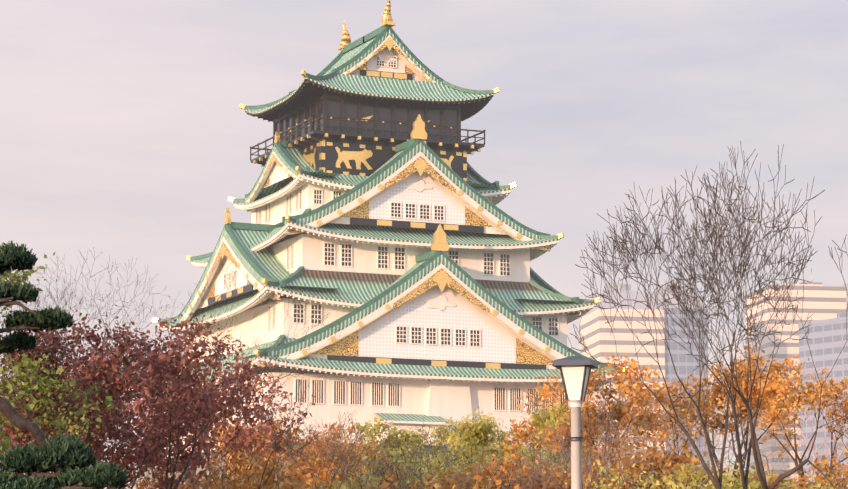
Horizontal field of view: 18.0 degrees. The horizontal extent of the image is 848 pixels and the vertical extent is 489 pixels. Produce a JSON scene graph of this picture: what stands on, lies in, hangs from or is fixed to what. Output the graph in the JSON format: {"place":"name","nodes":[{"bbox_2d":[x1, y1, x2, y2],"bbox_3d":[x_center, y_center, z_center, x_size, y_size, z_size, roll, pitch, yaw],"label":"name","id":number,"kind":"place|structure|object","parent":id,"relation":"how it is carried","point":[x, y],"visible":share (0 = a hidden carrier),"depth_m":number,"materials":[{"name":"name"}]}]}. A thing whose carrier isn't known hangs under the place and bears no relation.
{"place":"outdoors","nodes":[
{"label":"outdoors","id":0,"kind":"place"},
{"bbox_2d":[138,442,616,488],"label":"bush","id":1,"kind":"object","parent":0,"point":[219,464],"depth_m":245.55,"materials":[{"name":"plant"}]},
{"bbox_2d":[129,26,622,457],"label":"castle keep","id":2,"kind":"structure","parent":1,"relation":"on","point":[353,271],"depth_m":250.63,"materials":[{"name":"paint"}]},
{"bbox_2d":[171,0,614,381],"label":"castle ornaments","id":3,"kind":"object","parent":2,"relation":"on","point":[525,353],"depth_m":252.31,"materials":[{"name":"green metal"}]},
{"bbox_2d":[0,0,847,488],"label":"sky","id":4,"kind":"structure","parent":0,"point":[125,135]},
{"bbox_2d":[649,283,709,488],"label":"high-rise building","id":5,"kind":"structure","parent":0,"point":[675,352],"depth_m":890.81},
{"bbox_3d":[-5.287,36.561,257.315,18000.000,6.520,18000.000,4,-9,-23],"label":"terrain","id":6,"kind":"structure","parent":0,"visible":0},
{"bbox_2d":[0,423,33,476],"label":"bush","id":7,"kind":"object","parent":6,"relation":"on","point":[3,444],"visible":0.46,"depth_m":72.15,"materials":[{"name":"green plant"}]},
{"bbox_2d":[0,294,115,477],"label":"tree","id":8,"kind":"object","parent":6,"relation":"on","point":[52,331],"visible":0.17,"depth_m":152.31,"materials":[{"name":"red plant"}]},
{"bbox_2d":[0,240,120,467],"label":"pine tree","id":9,"kind":"object","parent":6,"relation":"on","point":[13,257],"visible":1,"depth_m":62.13,"materials":[{"name":"green plant"}]},
{"bbox_2d":[0,244,122,445],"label":"green tree","id":10,"kind":"object","parent":6,"relation":"on","point":[28,363],"visible":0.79,"depth_m":81.00,"materials":[{"name":"green plant"}]},
{"bbox_2d":[0,431,130,488],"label":"pine tree","id":11,"kind":"object","parent":6,"relation":"on","point":[74,462],"visible":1,"depth_m":51.48,"materials":[{"name":"green plant"}]},
{"bbox_2d":[1,247,170,394],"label":"bare tree","id":12,"kind":"object","parent":6,"relation":"on","point":[79,303],"visible":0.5,"depth_m":159.64,"materials":[{"name":"brown plant"}]},
{"bbox_2d":[0,305,188,480],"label":"red maple","id":13,"kind":"object","parent":6,"relation":"on","point":[110,366],"visible":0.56,"depth_m":86.01,"materials":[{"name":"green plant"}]},
{"bbox_2d":[4,367,214,488],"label":"red maple","id":14,"kind":"object","parent":6,"relation":"on","point":[131,459],"visible":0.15,"depth_m":97.75,"materials":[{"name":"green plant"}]},
{"bbox_2d":[0,342,219,475],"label":"red maple","id":15,"kind":"object","parent":6,"relation":"on","point":[178,411],"visible":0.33,"depth_m":91.56,"materials":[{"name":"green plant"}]},
{"bbox_2d":[49,311,278,488],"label":"red maple","id":16,"kind":"object","parent":6,"relation":"on","point":[183,361],"visible":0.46,"depth_m":92.99,"materials":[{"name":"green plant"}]},
{"bbox_2d":[82,341,286,487],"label":"red maple","id":17,"kind":"object","parent":6,"relation":"on","point":[244,434],"visible":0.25,"depth_m":107.00,"materials":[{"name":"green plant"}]},
{"bbox_2d":[124,443,310,488],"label":"bush","id":18,"kind":"object","parent":6,"relation":"on","point":[261,471],"visible":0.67,"depth_m":103.19,"materials":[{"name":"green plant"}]},
{"bbox_2d":[118,380,321,488],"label":"bush","id":19,"kind":"object","parent":6,"relation":"on","point":[178,451],"visible":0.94,"depth_m":90.16,"materials":[{"name":"brown plant"}]},
{"bbox_2d":[131,331,309,484],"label":"bare tree","id":20,"kind":"object","parent":6,"relation":"on","point":[225,472],"visible":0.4,"depth_m":150.68,"materials":[{"name":"brown plant"}]},
{"bbox_2d":[105,257,350,488],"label":"bare tree","id":21,"kind":"object","parent":6,"relation":"on","point":[187,482],"visible":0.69,"depth_m":163.84,"materials":[{"name":"brown plant"}]},
{"bbox_2d":[165,375,315,487],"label":"red maple","id":22,"kind":"object","parent":6,"relation":"on","point":[270,403],"visible":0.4,"depth_m":124.71,"materials":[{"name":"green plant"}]},
{"bbox_2d":[178,462,308,488],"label":"bush","id":23,"kind":"object","parent":6,"relation":"on","point":[257,486],"visible":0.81,"depth_m":99.44,"materials":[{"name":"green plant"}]},
{"bbox_2d":[212,414,307,480],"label":"bush","id":24,"kind":"object","parent":6,"relation":"on","point":[252,437],"visible":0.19,"depth_m":145.71,"materials":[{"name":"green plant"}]},
{"bbox_2d":[186,409,421,488],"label":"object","id":25,"kind":"object","parent":6,"relation":"on","point":[347,467],"visible":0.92,"depth_m":99.40,"materials":[{"name":"plant"}]},
{"bbox_2d":[275,422,367,488],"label":"bush","id":26,"kind":"object","parent":6,"relation":"on","point":[324,440],"visible":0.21,"depth_m":157.73,"materials":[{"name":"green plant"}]},
{"bbox_2d":[261,437,421,488],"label":"bush","id":27,"kind":"object","parent":6,"relation":"on","point":[323,476],"visible":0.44,"depth_m":116.77,"materials":[{"name":"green plant"}]},
{"bbox_2d":[309,443,472,488],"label":"bush","id":28,"kind":"object","parent":6,"relation":"on","point":[343,485],"visible":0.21,"depth_m":115.61,"materials":[{"name":"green plant"}]},
{"bbox_2d":[314,416,513,488],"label":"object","id":29,"kind":"object","parent":6,"relation":"on","point":[410,470],"visible":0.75,"depth_m":102.94,"materials":[{"name":"brown plant"}]},
{"bbox_2d":[349,417,497,488],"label":"bush","id":30,"kind":"object","parent":6,"relation":"on","point":[375,430],"visible":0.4,"depth_m":164.59,"materials":[{"name":"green plant"}]},
{"bbox_2d":[334,438,568,488],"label":"bush","id":31,"kind":"object","parent":6,"relation":"on","point":[473,458],"visible":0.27,"depth_m":108.29,"materials":[{"name":"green plant"}]},
{"bbox_2d":[380,427,525,484],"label":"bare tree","id":32,"kind":"object","parent":6,"relation":"on","point":[444,451],"visible":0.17,"depth_m":120.65,"materials":[{"name":"brown plant"}]},
{"bbox_2d":[385,406,521,488],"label":"bush","id":33,"kind":"object","parent":6,"relation":"on","point":[443,431],"visible":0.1,"depth_m":170.51,"materials":[{"name":"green plant"}]},
{"bbox_2d":[378,449,635,488],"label":"bush","id":34,"kind":"object","parent":6,"relation":"on","point":[447,483],"visible":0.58,"depth_m":97.25,"materials":[{"name":"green plant"}]},
{"bbox_2d":[439,399,600,469],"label":"bush","id":35,"kind":"object","parent":6,"relation":"on","point":[478,431],"visible":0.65,"depth_m":150.61,"materials":[{"name":"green plant"}]},
{"bbox_2d":[508,441,585,473],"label":"bush","id":36,"kind":"object","parent":6,"relation":"on","point":[553,458],"visible":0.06,"depth_m":157.56,"materials":[{"name":"green plant"}]},
{"bbox_2d":[441,421,684,488],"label":"bush","id":37,"kind":"object","parent":6,"relation":"on","point":[466,486],"visible":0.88,"depth_m":94.02,"materials":[{"name":"brown plant"}]},
{"bbox_2d":[498,411,632,465],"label":"bush","id":38,"kind":"object","parent":6,"relation":"on","point":[521,434],"visible":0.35,"depth_m":149.24,"materials":[{"name":"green plant"}]},
{"bbox_2d":[552,356,598,488],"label":"street lamp post","id":39,"kind":"object","parent":6,"relation":"on","point":[575,371],"visible":1,"depth_m":39.50,"materials":[{"name":"metal"}]},
{"bbox_2d":[469,428,707,488],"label":"bush","id":40,"kind":"object","parent":6,"relation":"on","point":[637,444],"visible":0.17,"depth_m":102.49,"materials":[{"name":"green plant"}]},
{"bbox_2d":[516,353,673,473],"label":"orange tree","id":41,"kind":"object","parent":6,"relation":"on","point":[620,409],"visible":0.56,"depth_m":133.01,"materials":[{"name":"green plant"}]},
{"bbox_2d":[479,367,745,488],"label":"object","id":42,"kind":"object","parent":6,"relation":"on","point":[569,458],"visible":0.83,"depth_m":78.42,"materials":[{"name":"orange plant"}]},
{"bbox_2d":[489,438,740,488],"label":"bush","id":43,"kind":"object","parent":6,"relation":"on","point":[657,462],"visible":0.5,"depth_m":97.82,"materials":[{"name":"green plant"}]},
{"bbox_2d":[580,284,665,487],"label":"cream office tower","id":44,"kind":"structure","parent":6,"relation":"on","point":[626,336],"depth_m":887.79,"materials":[{"name":"beige concrete"}]},
{"bbox_2d":[499,384,771,488],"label":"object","id":45,"kind":"object","parent":6,"relation":"on","point":[742,427],"visible":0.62,"depth_m":97.02,"materials":[{"name":"brown plant"}]},
{"bbox_2d":[599,375,736,454],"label":"orange tree","id":46,"kind":"object","parent":6,"relation":"on","point":[693,433],"visible":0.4,"depth_m":167.01,"materials":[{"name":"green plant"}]},
{"bbox_2d":[565,454,843,488],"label":"bush","id":47,"kind":"object","parent":6,"relation":"on","point":[753,484],"visible":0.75,"depth_m":92.33,"materials":[{"name":"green plant"}]},
{"bbox_2d":[567,141,847,488],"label":"bare tree","id":48,"kind":"object","parent":6,"relation":"on","point":[716,481],"visible":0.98,"depth_m":43.05,"materials":[{"name":"brown plant"}]},
{"bbox_2d":[580,272,847,488],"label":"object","id":49,"kind":"object","parent":6,"relation":"on","point":[746,362],"depth_m":622.18,"materials":[{"name":"beige concrete"}]},
{"bbox_2d":[651,344,840,482],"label":"orange tree","id":50,"kind":"object","parent":6,"relation":"on","point":[773,384],"visible":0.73,"depth_m":136.02,"materials":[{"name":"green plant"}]},
{"bbox_2d":[655,398,844,487],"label":"bush","id":51,"kind":"object","parent":6,"relation":"on","point":[765,449],"depth_m":239.07,"materials":[{"name":"brown plant"}]},
{"bbox_2d":[654,371,845,488],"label":"bare tree","id":52,"kind":"object","parent":6,"relation":"on","point":[786,445],"visible":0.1,"depth_m":214.79,"materials":[{"name":"brown plant"}]},
{"bbox_2d":[714,366,847,485],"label":"orange tree","id":53,"kind":"object","parent":6,"relation":"on","point":[844,409],"visible":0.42,"depth_m":166.24,"materials":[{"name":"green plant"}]},
{"bbox_2d":[740,444,847,488],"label":"bush","id":54,"kind":"object","parent":6,"relation":"on","point":[820,478],"visible":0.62,"depth_m":96.79,"materials":[{"name":"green plant"}]},
{"bbox_2d":[744,268,845,487],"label":"cream office tower","id":55,"kind":"structure","parent":6,"relation":"on","point":[818,303],"depth_m":931.70,"materials":[{"name":"beige concrete"}]},
{"bbox_2d":[752,363,847,488],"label":"bare tree","id":56,"kind":"object","parent":6,"relation":"on","point":[814,458],"depth_m":225.44,"materials":[{"name":"brown plant"}]},
{"bbox_2d":[798,312,847,488],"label":"office tower","id":57,"kind":"structure","parent":6,"relation":"on","point":[826,348],"depth_m":864.78,"materials":[{"name":"grey glass"}]},
{"bbox_2d":[839,283,847,311],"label":"building","id":58,"kind":"structure","parent":6,"relation":"on","point":[846,284],"depth_m":978.62,"materials":[{"name":"grey"}]}
]}

